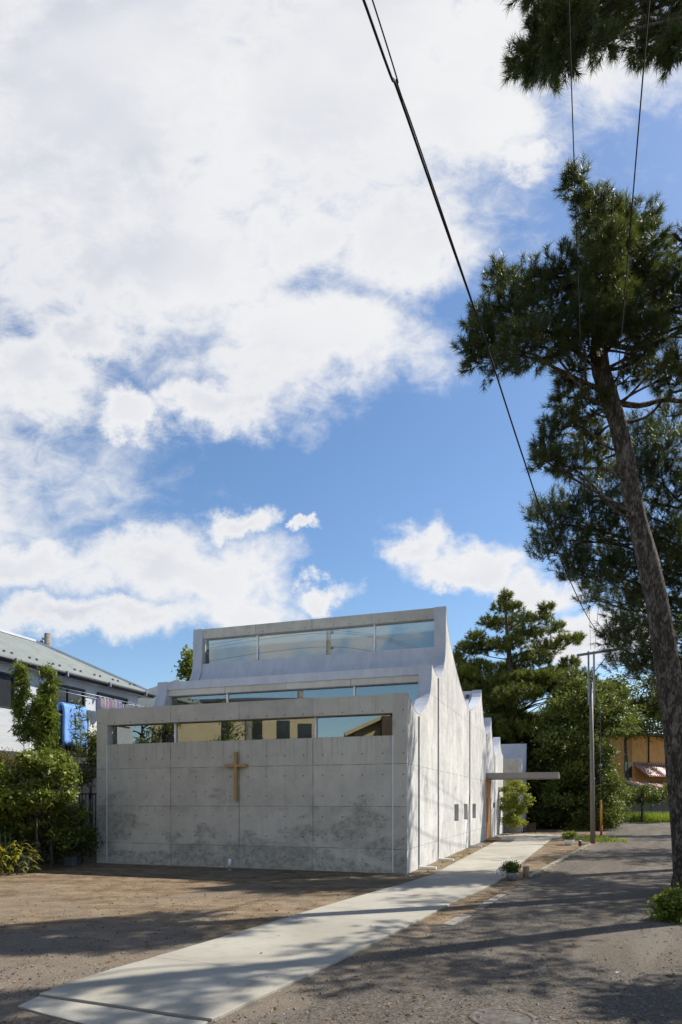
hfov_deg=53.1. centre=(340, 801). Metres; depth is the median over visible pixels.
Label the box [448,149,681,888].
pine tree
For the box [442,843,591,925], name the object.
kerb
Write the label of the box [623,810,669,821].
grass
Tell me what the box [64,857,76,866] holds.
stone block
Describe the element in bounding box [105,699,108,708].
hanging garment
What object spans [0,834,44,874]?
leafy plant
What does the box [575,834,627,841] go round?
weeds
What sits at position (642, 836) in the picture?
road
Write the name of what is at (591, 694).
utility pole
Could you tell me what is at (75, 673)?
neighbour house
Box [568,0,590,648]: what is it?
overhead cable
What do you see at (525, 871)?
log stump
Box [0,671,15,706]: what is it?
window
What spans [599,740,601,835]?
guy wire
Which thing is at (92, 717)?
bed sheet
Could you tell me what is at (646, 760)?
orange house
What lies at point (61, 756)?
shrub
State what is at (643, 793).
tree
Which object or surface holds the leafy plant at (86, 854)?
on the ground at (209, 904)
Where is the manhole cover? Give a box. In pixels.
[468,1008,538,1023]
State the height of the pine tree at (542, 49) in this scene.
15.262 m
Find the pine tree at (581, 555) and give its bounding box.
[518,380,681,691]
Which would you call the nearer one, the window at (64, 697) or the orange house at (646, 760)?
the window at (64, 697)
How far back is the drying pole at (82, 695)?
21.16 m
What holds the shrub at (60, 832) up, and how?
on the ground at (209, 904)
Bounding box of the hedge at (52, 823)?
[2,813,94,851]
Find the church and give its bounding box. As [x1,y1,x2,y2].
[97,606,559,873]
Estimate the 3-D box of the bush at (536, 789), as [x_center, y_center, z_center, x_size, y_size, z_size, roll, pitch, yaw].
[13.480,-0.238,41.094,7.536,4.957,6.665,0,0,0]
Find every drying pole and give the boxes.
[58,690,124,704]
[59,687,147,706]
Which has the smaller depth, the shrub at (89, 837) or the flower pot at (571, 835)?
the shrub at (89, 837)
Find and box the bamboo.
[67,696,93,861]
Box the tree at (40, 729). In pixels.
[5,659,65,863]
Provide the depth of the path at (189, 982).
6.94 m
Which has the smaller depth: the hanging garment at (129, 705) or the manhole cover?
the manhole cover
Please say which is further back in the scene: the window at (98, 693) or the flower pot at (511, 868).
the window at (98, 693)
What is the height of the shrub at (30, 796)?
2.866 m
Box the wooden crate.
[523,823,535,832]
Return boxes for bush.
[526,799,628,828]
[527,759,627,828]
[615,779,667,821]
[642,882,681,923]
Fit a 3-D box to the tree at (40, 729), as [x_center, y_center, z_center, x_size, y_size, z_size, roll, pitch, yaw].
[-7.636,-0.996,16.986,1.463,5.094,0.963,0,0,11]
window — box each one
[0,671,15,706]
[54,684,85,752]
[97,692,127,705]
[625,762,631,780]
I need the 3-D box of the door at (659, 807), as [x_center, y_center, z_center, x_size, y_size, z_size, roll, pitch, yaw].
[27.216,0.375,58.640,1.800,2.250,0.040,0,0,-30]
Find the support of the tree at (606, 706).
on the ground at (209, 904)
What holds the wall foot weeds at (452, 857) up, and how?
on the ground at (209, 904)
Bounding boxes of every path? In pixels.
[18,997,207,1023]
[39,834,583,1021]
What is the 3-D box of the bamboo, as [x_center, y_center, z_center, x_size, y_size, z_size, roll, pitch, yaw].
[-6.712,-0.579,17.463,0.680,4.258,0.534,0,0,24]
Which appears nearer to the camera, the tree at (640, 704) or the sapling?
the sapling
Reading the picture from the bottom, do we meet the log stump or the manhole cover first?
the manhole cover
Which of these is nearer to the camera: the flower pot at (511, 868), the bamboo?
the flower pot at (511, 868)
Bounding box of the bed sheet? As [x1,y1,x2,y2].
[86,709,96,742]
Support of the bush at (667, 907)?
on the ground at (209, 904)
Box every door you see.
[486,781,489,838]
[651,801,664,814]
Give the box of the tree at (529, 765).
[483,704,552,770]
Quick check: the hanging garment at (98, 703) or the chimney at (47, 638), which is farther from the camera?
the chimney at (47, 638)
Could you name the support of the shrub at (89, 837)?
on the ground at (209, 904)
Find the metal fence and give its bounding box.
[76,793,96,848]
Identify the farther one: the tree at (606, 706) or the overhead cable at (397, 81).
the tree at (606, 706)
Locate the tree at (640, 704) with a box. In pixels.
[602,670,663,783]
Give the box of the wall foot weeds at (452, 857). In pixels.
[419,840,591,876]
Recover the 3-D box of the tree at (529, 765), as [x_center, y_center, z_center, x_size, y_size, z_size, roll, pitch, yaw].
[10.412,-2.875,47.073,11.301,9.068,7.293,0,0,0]
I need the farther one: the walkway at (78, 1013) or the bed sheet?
the bed sheet
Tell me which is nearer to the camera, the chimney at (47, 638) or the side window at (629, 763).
the chimney at (47, 638)
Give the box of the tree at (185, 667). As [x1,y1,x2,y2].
[171,643,192,680]
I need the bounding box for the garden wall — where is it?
[91,790,96,850]
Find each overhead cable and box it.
[362,0,593,626]
[372,0,475,309]
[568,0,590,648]
[595,0,649,641]
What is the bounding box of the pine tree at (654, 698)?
[627,528,681,714]
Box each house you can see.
[0,629,155,857]
[138,679,181,706]
[568,733,668,814]
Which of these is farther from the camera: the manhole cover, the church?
the church
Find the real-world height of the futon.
1.290 m
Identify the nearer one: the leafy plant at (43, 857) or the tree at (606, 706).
the leafy plant at (43, 857)
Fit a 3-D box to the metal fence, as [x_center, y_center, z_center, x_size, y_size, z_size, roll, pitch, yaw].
[-8.354,0.625,21.125,6.350,1.850,0.070,0,0,19]
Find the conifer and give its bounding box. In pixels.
[452,586,619,806]
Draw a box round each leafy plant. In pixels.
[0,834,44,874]
[18,845,91,860]
[66,844,96,855]
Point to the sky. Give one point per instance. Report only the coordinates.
(233, 292)
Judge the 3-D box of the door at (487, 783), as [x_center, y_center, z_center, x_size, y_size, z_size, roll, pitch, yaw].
[6.042,0.355,28.209,0.140,2.330,1.370,0,0,19]
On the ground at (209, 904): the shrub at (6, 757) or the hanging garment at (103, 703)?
the shrub at (6, 757)
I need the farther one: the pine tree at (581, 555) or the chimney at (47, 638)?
the chimney at (47, 638)
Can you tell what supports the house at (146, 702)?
on the ground at (209, 904)
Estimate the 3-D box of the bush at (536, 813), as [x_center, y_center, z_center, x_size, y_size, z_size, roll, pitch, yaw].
[10.188,1.066,42.410,8.208,2.968,12.225,0,0,-40]
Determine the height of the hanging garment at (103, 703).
0.455 m
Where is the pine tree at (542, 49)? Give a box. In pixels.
[497,0,681,100]
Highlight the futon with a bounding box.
[57,702,86,746]
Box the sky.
[0,0,681,760]
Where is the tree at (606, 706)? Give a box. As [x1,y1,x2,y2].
[527,673,648,830]
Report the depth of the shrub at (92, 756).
19.09 m
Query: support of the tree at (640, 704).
on the ground at (209, 904)
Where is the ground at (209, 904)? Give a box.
[0,805,637,1023]
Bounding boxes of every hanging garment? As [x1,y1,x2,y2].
[96,697,101,709]
[101,698,105,708]
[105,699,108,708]
[109,699,112,708]
[125,704,133,707]
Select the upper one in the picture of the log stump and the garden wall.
the garden wall
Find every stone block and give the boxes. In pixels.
[17,856,29,872]
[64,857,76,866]
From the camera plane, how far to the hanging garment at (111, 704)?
21.77 m
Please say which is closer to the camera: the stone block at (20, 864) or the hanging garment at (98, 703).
the stone block at (20, 864)
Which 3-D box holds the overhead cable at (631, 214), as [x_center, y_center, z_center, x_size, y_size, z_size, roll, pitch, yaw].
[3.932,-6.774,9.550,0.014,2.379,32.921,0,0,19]
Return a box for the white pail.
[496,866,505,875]
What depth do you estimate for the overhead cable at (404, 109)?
6.92 m
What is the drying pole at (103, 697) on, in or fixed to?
attached to the neighbour house at (75, 673)
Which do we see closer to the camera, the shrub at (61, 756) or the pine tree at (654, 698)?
the shrub at (61, 756)
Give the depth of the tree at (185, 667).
33.68 m
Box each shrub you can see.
[0,747,21,867]
[0,748,82,869]
[0,802,93,860]
[22,744,81,867]
[24,805,102,864]
[71,723,96,856]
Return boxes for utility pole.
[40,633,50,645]
[577,648,618,843]
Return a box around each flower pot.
[499,859,524,880]
[560,830,578,844]
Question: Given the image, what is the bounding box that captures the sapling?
[498,780,535,833]
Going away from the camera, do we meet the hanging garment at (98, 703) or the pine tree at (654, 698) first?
the hanging garment at (98, 703)
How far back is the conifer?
41.09 m
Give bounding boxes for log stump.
[522,866,528,877]
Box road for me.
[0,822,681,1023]
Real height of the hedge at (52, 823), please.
2.247 m

